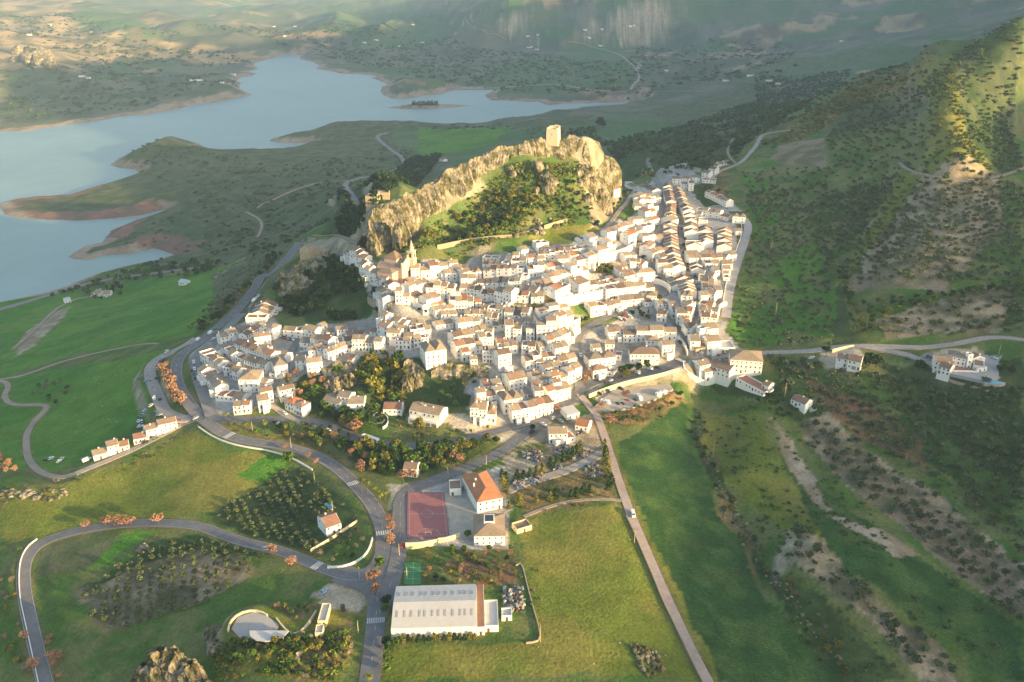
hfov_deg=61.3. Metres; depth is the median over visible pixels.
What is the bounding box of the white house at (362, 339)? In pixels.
[358,335,367,350]
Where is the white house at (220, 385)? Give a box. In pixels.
[209,380,228,397]
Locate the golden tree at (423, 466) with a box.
[419,463,428,473]
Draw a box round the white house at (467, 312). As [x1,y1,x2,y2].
[464,309,471,316]
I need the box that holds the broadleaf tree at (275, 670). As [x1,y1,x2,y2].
[272,668,277,674]
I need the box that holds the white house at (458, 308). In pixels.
[455,294,461,312]
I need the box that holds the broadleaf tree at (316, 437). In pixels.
[313,435,322,445]
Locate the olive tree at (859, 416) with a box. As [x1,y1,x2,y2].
[856,413,862,419]
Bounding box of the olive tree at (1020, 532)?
[1017,528,1023,536]
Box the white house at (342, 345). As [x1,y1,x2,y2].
[335,341,346,355]
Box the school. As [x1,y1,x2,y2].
[462,470,502,512]
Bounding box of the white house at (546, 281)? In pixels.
[541,276,551,285]
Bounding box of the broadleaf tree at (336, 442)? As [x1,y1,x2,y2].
[333,439,340,445]
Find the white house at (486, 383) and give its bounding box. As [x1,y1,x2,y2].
[480,378,492,389]
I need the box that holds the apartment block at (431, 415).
[408,401,447,426]
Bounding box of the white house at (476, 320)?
[471,316,479,325]
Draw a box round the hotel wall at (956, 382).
[929,365,988,391]
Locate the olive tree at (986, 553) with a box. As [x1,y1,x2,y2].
[981,548,991,557]
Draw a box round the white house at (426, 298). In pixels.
[417,293,433,303]
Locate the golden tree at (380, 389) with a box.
[375,385,385,394]
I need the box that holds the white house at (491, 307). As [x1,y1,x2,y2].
[487,303,496,312]
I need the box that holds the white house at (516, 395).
[507,390,522,402]
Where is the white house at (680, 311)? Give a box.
[674,307,687,324]
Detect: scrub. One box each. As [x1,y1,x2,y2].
[124,123,561,254]
[217,356,411,680]
[702,354,1023,680]
[761,16,1023,273]
[761,53,992,170]
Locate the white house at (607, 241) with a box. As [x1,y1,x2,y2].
[599,237,611,250]
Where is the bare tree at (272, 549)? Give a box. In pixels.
[266,543,276,555]
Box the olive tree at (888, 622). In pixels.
[884,618,894,627]
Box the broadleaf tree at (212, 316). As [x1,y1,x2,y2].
[209,313,215,320]
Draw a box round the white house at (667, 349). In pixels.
[659,340,674,360]
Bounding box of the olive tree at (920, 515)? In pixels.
[916,512,926,519]
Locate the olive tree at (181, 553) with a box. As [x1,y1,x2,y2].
[178,550,184,556]
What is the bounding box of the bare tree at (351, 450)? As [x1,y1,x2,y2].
[347,447,353,455]
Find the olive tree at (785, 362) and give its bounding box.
[782,359,789,365]
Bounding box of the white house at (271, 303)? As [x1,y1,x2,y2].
[255,299,281,310]
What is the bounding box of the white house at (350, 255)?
[348,246,354,263]
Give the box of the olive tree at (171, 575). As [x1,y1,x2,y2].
[167,573,176,579]
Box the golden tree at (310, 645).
[307,642,314,649]
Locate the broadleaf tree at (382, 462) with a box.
[376,457,386,468]
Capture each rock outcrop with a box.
[9,43,56,67]
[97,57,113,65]
[130,644,212,681]
[323,360,363,383]
[323,372,422,392]
[366,220,408,256]
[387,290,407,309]
[403,359,424,379]
[431,363,488,379]
[506,164,523,177]
[511,217,566,237]
[511,295,553,308]
[531,159,558,195]
[534,159,607,210]
[574,166,596,205]
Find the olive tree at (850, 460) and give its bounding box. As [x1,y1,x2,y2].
[846,457,855,463]
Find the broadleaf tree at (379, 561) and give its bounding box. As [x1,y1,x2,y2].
[374,556,384,567]
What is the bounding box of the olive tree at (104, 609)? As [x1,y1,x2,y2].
[102,605,109,612]
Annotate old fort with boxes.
[365,192,379,211]
[377,190,389,199]
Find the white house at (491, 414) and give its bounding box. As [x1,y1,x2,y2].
[487,405,496,424]
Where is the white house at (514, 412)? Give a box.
[507,402,521,424]
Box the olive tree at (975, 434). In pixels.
[970,431,979,438]
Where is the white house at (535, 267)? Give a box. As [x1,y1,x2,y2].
[531,261,538,276]
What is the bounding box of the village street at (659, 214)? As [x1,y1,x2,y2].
[646,158,664,232]
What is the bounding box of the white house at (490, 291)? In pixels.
[487,288,495,301]
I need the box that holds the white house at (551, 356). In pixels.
[546,351,555,360]
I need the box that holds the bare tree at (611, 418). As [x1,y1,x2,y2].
[604,413,615,424]
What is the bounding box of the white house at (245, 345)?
[240,339,257,353]
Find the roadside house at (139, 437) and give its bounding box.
[133,431,146,444]
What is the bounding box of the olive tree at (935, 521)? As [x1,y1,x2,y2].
[930,518,938,524]
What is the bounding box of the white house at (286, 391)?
[277,383,295,402]
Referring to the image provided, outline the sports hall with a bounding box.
[391,584,476,638]
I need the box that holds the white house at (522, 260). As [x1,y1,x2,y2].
[519,257,526,265]
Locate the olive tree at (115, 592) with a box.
[112,588,120,595]
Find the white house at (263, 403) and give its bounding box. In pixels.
[256,393,270,413]
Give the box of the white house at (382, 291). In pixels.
[376,287,391,306]
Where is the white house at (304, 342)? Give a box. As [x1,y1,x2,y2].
[299,337,310,351]
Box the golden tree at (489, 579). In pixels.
[486,576,492,583]
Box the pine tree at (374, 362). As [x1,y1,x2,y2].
[369,359,378,365]
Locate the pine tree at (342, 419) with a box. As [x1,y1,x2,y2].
[338,414,347,424]
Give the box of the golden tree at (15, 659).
[12,656,19,662]
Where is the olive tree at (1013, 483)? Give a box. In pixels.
[1008,481,1018,487]
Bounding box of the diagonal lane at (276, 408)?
[270,403,302,423]
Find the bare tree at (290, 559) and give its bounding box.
[285,555,296,565]
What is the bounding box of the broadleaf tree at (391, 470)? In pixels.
[387,467,394,474]
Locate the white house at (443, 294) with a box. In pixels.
[440,281,449,299]
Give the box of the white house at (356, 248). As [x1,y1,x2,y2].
[352,245,364,262]
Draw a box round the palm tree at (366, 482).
[362,479,370,492]
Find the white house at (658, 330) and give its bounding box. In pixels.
[649,325,663,340]
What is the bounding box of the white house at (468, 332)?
[461,328,474,340]
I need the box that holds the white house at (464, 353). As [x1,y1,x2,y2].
[460,346,470,361]
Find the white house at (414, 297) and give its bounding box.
[410,290,422,307]
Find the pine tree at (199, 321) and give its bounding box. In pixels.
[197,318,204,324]
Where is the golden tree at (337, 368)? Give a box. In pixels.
[332,365,343,372]
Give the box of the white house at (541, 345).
[536,340,546,351]
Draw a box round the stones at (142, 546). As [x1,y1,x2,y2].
[136,542,150,552]
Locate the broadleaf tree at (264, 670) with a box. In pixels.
[260,666,270,674]
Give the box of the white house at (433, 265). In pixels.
[428,259,438,278]
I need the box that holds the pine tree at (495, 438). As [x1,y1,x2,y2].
[492,436,499,441]
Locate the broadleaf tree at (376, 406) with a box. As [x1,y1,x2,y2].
[372,403,380,411]
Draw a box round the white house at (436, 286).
[433,279,441,294]
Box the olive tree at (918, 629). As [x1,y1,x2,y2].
[913,626,924,633]
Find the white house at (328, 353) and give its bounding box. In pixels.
[323,346,334,360]
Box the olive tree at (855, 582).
[849,577,860,586]
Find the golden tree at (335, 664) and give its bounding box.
[332,661,339,667]
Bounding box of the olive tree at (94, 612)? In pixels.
[89,609,98,615]
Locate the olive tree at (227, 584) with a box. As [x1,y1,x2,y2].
[223,580,232,587]
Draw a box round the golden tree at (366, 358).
[362,352,372,364]
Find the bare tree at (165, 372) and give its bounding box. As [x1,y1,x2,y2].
[160,368,171,375]
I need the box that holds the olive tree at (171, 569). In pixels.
[168,566,175,571]
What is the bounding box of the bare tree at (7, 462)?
[3,459,11,465]
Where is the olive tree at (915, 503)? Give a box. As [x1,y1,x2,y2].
[911,500,919,507]
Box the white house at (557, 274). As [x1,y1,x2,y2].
[551,270,561,281]
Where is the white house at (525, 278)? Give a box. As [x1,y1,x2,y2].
[521,273,529,284]
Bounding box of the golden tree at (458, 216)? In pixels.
[454,212,462,222]
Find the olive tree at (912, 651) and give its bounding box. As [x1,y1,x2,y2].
[908,647,918,655]
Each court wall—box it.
[405,539,436,548]
[438,532,459,542]
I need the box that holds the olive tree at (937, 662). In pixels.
[933,659,943,666]
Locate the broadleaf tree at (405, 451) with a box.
[401,447,412,454]
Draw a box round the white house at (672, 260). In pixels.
[667,257,683,263]
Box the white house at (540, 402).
[530,396,545,416]
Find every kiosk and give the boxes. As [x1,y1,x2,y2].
[315,624,324,637]
[317,603,330,626]
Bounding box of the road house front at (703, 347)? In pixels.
[694,341,706,354]
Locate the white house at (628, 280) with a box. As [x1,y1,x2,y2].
[620,275,631,281]
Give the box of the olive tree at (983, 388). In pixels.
[979,387,988,392]
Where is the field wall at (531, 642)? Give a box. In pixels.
[516,563,539,643]
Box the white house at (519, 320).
[515,317,524,331]
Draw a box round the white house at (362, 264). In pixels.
[358,259,373,277]
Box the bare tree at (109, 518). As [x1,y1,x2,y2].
[105,514,119,524]
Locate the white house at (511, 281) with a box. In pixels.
[508,277,514,286]
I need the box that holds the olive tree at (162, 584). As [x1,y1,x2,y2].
[158,581,167,588]
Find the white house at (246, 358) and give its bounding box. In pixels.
[242,354,257,369]
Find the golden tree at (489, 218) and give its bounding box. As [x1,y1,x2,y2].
[486,215,493,223]
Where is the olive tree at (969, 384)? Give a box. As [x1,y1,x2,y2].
[964,382,972,388]
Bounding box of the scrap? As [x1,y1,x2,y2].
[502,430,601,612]
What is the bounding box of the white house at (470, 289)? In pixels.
[467,282,476,295]
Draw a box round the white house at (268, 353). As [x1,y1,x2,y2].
[262,348,280,359]
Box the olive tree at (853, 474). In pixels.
[849,472,857,478]
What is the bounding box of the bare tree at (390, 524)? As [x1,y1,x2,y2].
[386,521,395,529]
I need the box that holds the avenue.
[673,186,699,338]
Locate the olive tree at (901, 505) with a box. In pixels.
[899,503,907,508]
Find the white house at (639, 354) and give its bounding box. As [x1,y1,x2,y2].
[628,344,659,365]
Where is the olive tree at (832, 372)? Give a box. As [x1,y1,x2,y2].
[827,370,835,376]
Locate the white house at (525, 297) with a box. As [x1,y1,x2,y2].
[521,290,529,303]
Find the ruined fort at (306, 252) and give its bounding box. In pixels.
[299,245,313,259]
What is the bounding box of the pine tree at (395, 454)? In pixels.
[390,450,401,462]
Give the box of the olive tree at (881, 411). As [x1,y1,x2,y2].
[877,408,885,413]
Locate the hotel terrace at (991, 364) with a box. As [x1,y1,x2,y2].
[949,355,998,382]
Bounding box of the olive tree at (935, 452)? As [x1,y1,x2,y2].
[932,449,941,456]
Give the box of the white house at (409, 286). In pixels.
[400,280,415,291]
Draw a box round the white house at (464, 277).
[460,272,467,282]
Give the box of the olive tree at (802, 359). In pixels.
[799,356,806,362]
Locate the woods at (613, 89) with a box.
[0,13,797,118]
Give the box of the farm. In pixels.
[91,288,112,297]
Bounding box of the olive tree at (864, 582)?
[859,578,869,586]
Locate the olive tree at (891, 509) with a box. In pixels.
[887,505,897,514]
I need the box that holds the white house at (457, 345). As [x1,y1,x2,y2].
[450,338,465,358]
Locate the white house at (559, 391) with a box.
[552,384,562,402]
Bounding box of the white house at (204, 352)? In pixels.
[199,348,215,363]
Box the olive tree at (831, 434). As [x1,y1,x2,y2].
[827,432,835,437]
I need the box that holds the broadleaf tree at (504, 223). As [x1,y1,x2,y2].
[500,221,507,225]
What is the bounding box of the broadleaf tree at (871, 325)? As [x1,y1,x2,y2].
[868,323,874,329]
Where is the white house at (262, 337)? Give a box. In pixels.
[253,331,271,344]
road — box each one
[0,267,199,310]
[16,519,342,681]
[170,242,391,681]
[202,414,552,448]
[330,566,394,602]
[343,133,404,205]
[371,324,693,614]
[448,41,639,91]
[464,17,505,38]
[502,446,610,494]
[709,344,931,365]
[855,335,1023,349]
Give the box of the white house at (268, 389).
[258,384,273,402]
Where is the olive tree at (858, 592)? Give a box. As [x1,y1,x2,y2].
[855,589,864,596]
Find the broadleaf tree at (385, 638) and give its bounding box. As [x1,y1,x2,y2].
[381,635,391,644]
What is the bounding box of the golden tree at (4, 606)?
[1,603,7,611]
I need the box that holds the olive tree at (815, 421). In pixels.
[812,418,819,425]
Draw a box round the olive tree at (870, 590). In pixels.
[867,588,874,594]
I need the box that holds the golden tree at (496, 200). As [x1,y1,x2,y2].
[492,196,500,204]
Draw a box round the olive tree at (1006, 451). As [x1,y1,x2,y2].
[1001,449,1011,455]
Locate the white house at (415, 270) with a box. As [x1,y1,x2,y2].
[411,263,419,276]
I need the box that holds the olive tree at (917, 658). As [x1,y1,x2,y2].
[911,654,922,663]
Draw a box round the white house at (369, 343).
[365,338,373,351]
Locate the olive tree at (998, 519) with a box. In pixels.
[991,514,1002,523]
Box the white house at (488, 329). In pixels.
[486,327,493,338]
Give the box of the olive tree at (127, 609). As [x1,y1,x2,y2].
[124,606,130,612]
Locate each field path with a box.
[12,296,90,348]
[522,498,621,517]
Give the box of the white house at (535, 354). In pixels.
[528,349,540,368]
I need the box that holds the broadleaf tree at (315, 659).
[312,657,319,662]
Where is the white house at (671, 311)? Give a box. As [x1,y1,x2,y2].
[668,304,681,318]
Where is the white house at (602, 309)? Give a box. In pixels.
[596,301,606,315]
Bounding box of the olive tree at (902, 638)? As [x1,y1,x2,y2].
[897,635,907,642]
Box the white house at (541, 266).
[536,261,544,276]
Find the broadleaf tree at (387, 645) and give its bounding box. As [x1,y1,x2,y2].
[383,641,394,652]
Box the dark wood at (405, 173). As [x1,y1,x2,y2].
[272,152,441,319]
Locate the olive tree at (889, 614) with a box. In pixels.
[883,611,893,618]
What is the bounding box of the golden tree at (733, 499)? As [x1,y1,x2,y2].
[730,496,736,501]
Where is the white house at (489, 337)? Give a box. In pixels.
[485,331,493,344]
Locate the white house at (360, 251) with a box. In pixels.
[355,249,368,254]
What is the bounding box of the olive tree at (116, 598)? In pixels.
[111,595,120,601]
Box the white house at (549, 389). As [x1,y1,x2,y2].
[542,384,555,403]
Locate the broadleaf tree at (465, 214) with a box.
[463,211,469,217]
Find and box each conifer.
[406,633,411,642]
[415,634,421,641]
[431,632,437,641]
[446,632,451,640]
[467,631,472,639]
[499,475,507,486]
[503,471,508,481]
[503,482,509,491]
[514,469,520,479]
[516,494,523,506]
[521,469,525,477]
[526,467,532,476]
[533,465,539,474]
[533,494,538,503]
[539,461,546,472]
[547,456,554,468]
[547,491,552,500]
[552,487,558,499]
[554,454,559,464]
[559,450,566,463]
[565,449,571,459]
[567,488,574,498]
[570,445,576,456]
[573,486,578,497]
[578,439,583,450]
[580,482,587,494]
[587,483,591,493]
[600,438,608,451]
[601,445,608,457]
[602,452,610,465]
[605,461,611,472]
[605,480,611,490]
[607,472,614,485]
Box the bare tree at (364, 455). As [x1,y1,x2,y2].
[362,451,368,460]
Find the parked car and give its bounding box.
[320,588,328,594]
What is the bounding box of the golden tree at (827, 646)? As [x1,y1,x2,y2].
[823,643,830,651]
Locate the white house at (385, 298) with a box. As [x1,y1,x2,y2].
[378,292,394,312]
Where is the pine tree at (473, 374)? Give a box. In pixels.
[470,372,476,379]
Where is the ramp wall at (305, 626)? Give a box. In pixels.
[276,610,316,633]
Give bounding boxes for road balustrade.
[198,426,312,469]
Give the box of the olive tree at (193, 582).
[190,580,198,586]
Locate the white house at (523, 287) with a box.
[519,283,529,292]
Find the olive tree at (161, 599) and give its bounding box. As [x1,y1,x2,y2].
[156,595,164,602]
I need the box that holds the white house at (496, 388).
[491,384,504,403]
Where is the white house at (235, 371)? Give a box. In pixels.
[229,365,245,380]
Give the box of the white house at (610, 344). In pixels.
[605,339,614,352]
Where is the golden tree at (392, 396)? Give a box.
[389,392,399,400]
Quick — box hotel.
[932,350,986,381]
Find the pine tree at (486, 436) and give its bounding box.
[482,433,489,441]
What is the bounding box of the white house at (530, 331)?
[526,323,535,339]
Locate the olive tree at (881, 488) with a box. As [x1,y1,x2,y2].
[876,484,885,491]
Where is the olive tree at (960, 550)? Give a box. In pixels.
[955,546,964,554]
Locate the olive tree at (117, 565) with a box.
[113,562,122,569]
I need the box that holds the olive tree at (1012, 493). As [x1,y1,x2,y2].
[1008,489,1019,497]
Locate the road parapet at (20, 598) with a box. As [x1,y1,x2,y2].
[18,538,38,681]
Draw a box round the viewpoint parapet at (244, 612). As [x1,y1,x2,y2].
[227,609,267,631]
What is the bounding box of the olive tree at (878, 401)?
[874,399,882,404]
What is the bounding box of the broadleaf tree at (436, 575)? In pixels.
[432,572,438,578]
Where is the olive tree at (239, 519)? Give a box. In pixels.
[236,515,242,521]
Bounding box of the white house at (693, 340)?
[687,333,700,350]
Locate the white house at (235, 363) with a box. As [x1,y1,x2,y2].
[229,362,241,372]
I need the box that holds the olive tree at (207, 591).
[203,588,211,594]
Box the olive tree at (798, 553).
[793,551,803,558]
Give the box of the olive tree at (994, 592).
[990,589,998,596]
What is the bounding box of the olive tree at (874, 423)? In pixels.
[870,420,879,425]
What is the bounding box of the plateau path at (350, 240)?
[312,235,365,249]
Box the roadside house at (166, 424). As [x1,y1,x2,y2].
[156,415,177,433]
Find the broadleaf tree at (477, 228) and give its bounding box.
[474,224,482,233]
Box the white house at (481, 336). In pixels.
[477,330,486,344]
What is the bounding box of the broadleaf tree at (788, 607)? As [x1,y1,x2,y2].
[784,604,792,611]
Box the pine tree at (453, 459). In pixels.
[449,456,457,465]
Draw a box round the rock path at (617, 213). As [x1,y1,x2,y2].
[596,190,635,235]
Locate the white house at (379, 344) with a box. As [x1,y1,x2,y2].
[374,336,385,353]
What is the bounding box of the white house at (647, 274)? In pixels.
[632,267,655,282]
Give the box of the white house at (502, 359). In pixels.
[494,346,512,371]
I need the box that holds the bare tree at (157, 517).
[149,513,163,523]
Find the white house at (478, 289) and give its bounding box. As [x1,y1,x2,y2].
[474,284,484,300]
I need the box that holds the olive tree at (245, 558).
[243,556,250,561]
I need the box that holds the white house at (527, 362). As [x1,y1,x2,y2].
[521,354,532,370]
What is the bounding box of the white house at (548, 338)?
[541,334,554,350]
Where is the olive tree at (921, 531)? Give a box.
[915,527,926,536]
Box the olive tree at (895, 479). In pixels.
[891,476,900,484]
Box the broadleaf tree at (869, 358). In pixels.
[863,352,878,365]
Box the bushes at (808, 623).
[695,410,845,663]
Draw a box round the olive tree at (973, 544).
[969,540,977,548]
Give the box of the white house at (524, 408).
[518,402,529,423]
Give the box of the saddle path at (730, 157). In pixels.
[727,136,741,163]
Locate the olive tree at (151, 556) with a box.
[148,553,155,559]
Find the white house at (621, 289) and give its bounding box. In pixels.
[612,283,625,297]
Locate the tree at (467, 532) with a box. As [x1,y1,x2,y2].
[464,529,471,535]
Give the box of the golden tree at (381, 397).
[377,394,384,402]
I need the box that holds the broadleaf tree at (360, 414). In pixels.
[354,411,364,418]
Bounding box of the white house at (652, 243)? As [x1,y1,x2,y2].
[642,240,654,247]
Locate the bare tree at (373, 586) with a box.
[370,582,380,592]
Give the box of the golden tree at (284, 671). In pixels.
[280,668,288,677]
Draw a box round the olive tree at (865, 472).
[862,470,869,475]
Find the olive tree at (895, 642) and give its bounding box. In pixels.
[889,638,900,648]
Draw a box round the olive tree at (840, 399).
[838,397,845,403]
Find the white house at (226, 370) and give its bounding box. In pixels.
[223,362,230,375]
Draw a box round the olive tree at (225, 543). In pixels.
[220,541,229,547]
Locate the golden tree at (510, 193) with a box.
[506,189,515,197]
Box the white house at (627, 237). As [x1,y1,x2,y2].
[620,229,636,245]
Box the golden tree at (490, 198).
[487,195,494,203]
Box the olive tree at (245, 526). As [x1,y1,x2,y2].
[241,524,248,529]
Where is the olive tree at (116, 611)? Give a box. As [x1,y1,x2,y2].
[111,608,120,616]
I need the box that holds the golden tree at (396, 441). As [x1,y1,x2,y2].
[389,438,400,445]
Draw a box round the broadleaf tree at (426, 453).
[420,447,432,459]
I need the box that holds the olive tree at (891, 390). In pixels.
[888,388,896,393]
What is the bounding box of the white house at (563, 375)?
[558,370,567,381]
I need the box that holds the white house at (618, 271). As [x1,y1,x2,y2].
[613,265,628,276]
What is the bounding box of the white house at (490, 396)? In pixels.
[486,389,496,404]
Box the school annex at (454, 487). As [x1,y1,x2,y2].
[449,479,460,495]
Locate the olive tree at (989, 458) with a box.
[986,454,994,461]
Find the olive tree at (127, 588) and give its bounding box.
[123,586,131,592]
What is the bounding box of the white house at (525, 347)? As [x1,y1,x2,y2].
[521,340,528,354]
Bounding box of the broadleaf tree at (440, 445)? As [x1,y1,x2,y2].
[433,442,444,452]
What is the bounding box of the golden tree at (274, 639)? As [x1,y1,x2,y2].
[270,635,279,642]
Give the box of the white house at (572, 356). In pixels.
[565,351,576,362]
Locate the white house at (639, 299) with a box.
[632,293,643,305]
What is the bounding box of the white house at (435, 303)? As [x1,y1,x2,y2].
[430,301,437,306]
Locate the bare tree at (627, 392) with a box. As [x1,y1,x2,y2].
[621,389,630,395]
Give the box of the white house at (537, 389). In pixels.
[531,380,543,397]
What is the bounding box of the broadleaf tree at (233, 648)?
[230,645,236,651]
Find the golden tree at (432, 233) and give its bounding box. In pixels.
[429,229,436,238]
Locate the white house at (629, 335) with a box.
[623,327,636,342]
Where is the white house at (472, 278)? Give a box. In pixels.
[468,273,475,283]
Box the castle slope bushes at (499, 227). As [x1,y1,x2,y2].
[400,161,597,256]
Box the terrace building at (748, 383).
[735,374,773,396]
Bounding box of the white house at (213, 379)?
[209,376,225,388]
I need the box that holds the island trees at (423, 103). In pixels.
[412,100,437,104]
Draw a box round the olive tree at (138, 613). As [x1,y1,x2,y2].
[134,609,141,617]
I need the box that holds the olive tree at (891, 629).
[888,627,896,632]
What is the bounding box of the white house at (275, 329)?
[265,323,281,340]
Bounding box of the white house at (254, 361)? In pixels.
[249,356,263,369]
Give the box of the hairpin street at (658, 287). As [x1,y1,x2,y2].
[654,285,666,288]
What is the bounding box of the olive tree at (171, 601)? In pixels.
[166,598,175,604]
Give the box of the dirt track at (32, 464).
[0,380,74,478]
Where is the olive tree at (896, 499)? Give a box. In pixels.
[893,496,900,502]
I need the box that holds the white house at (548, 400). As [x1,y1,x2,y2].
[541,395,552,414]
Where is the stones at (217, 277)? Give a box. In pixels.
[213,253,251,279]
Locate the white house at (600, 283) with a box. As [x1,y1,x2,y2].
[596,280,604,290]
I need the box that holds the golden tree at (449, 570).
[446,568,452,573]
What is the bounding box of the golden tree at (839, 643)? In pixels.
[834,640,842,648]
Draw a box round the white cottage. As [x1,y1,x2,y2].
[439,157,447,161]
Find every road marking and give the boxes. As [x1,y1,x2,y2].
[16,519,362,679]
[30,526,346,679]
[171,244,367,508]
[176,261,382,661]
[181,245,381,507]
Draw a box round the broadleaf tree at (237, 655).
[233,652,241,659]
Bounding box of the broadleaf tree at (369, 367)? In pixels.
[366,364,376,374]
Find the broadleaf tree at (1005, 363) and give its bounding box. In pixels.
[1000,360,1010,367]
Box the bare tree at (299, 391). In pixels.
[295,388,302,394]
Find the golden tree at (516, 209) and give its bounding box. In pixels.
[513,206,520,212]
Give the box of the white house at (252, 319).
[245,313,268,325]
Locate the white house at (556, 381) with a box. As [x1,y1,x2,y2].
[549,377,562,401]
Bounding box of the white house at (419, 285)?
[412,279,422,292]
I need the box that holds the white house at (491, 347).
[488,344,495,363]
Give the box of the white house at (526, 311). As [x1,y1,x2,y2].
[521,305,531,316]
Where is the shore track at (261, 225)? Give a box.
[245,211,262,236]
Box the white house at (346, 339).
[342,334,351,344]
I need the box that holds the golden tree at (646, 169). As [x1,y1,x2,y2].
[643,166,650,171]
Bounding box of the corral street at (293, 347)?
[271,338,299,390]
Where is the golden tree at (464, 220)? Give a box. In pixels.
[461,217,468,223]
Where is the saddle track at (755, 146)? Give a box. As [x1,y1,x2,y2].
[710,130,789,177]
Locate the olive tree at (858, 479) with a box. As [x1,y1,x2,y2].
[853,477,862,483]
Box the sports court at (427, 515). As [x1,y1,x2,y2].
[407,492,449,538]
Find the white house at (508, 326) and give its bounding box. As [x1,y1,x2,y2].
[504,317,513,340]
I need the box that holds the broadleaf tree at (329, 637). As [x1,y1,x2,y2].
[325,634,333,640]
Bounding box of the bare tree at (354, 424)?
[346,419,362,434]
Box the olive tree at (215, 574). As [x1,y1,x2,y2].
[211,570,219,577]
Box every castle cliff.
[357,144,517,252]
[518,134,582,159]
[583,139,621,215]
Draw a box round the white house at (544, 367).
[539,362,552,372]
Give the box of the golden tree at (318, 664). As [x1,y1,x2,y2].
[314,660,322,669]
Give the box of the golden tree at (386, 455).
[379,449,390,463]
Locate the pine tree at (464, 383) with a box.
[461,381,468,387]
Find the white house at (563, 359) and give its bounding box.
[556,353,568,365]
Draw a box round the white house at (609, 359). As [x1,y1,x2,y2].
[598,350,616,372]
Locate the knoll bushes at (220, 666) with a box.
[213,627,350,680]
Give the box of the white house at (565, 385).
[561,381,570,400]
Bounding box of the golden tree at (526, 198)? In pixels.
[522,194,530,201]
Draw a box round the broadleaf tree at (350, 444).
[347,440,355,447]
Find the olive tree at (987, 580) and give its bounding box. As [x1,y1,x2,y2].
[982,577,993,585]
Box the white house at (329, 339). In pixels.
[319,334,337,345]
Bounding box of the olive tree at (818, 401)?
[816,397,824,404]
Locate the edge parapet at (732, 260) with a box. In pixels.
[723,223,741,299]
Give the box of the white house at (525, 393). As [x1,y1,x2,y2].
[520,388,530,400]
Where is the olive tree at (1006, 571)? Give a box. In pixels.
[1000,568,1010,575]
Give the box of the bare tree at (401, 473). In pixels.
[396,469,408,480]
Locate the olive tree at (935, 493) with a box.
[932,491,940,497]
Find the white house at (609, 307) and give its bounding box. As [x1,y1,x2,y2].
[603,300,613,314]
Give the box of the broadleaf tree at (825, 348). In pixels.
[821,346,830,352]
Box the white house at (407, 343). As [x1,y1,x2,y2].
[402,337,411,349]
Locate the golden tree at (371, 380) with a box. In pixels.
[363,375,376,386]
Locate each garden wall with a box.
[327,537,372,567]
[373,412,388,428]
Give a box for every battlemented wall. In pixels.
[555,289,604,305]
[608,243,634,260]
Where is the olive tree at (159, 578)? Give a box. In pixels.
[156,576,164,580]
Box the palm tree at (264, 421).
[261,419,267,429]
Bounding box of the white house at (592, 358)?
[583,351,602,370]
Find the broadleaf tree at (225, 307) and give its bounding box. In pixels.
[222,304,230,312]
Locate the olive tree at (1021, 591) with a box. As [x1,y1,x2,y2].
[1017,588,1023,595]
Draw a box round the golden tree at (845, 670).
[842,666,850,675]
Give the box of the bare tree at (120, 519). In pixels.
[114,514,127,524]
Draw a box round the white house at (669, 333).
[663,327,676,339]
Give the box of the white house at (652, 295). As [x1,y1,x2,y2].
[646,291,657,304]
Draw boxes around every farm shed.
[63,297,70,302]
[178,279,190,285]
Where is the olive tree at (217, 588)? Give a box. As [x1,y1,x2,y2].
[212,584,220,591]
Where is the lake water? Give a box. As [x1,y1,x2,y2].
[0,54,624,301]
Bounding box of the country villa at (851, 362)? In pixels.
[835,352,863,371]
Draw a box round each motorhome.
[600,398,610,404]
[636,393,642,400]
[655,390,662,395]
[661,389,668,395]
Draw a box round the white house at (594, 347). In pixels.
[590,343,600,351]
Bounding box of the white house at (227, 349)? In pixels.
[224,345,234,359]
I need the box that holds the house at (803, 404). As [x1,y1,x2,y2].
[790,394,812,413]
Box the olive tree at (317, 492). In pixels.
[313,489,319,495]
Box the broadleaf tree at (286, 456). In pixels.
[282,451,293,461]
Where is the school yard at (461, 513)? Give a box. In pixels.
[446,494,474,540]
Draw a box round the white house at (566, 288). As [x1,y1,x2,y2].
[554,281,572,296]
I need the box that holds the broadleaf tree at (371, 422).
[367,418,375,428]
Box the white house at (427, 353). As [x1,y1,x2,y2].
[419,341,435,369]
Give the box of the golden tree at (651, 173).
[648,170,654,178]
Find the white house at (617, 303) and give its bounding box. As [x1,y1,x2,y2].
[607,298,622,311]
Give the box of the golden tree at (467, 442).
[462,438,471,447]
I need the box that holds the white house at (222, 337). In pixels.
[216,331,229,343]
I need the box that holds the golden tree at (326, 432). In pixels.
[322,429,330,437]
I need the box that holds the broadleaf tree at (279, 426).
[275,421,284,432]
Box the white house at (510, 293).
[503,286,518,306]
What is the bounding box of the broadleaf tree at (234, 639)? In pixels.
[231,636,237,642]
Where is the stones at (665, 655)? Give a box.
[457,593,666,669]
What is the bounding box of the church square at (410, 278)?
[406,276,422,280]
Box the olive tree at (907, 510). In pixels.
[903,508,910,513]
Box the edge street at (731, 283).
[721,218,751,317]
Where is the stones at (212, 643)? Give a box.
[204,624,223,657]
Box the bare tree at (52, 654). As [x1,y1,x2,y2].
[44,648,62,661]
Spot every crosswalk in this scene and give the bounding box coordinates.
[310,561,323,569]
[367,617,384,623]
[376,529,390,534]
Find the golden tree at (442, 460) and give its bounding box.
[440,458,446,463]
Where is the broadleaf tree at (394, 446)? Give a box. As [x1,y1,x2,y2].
[388,443,400,452]
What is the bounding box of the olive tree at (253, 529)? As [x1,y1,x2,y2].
[250,527,257,532]
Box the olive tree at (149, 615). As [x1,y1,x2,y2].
[146,613,153,618]
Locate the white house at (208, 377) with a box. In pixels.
[205,372,222,388]
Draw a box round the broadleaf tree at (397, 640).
[391,636,401,647]
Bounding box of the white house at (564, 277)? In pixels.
[562,272,567,282]

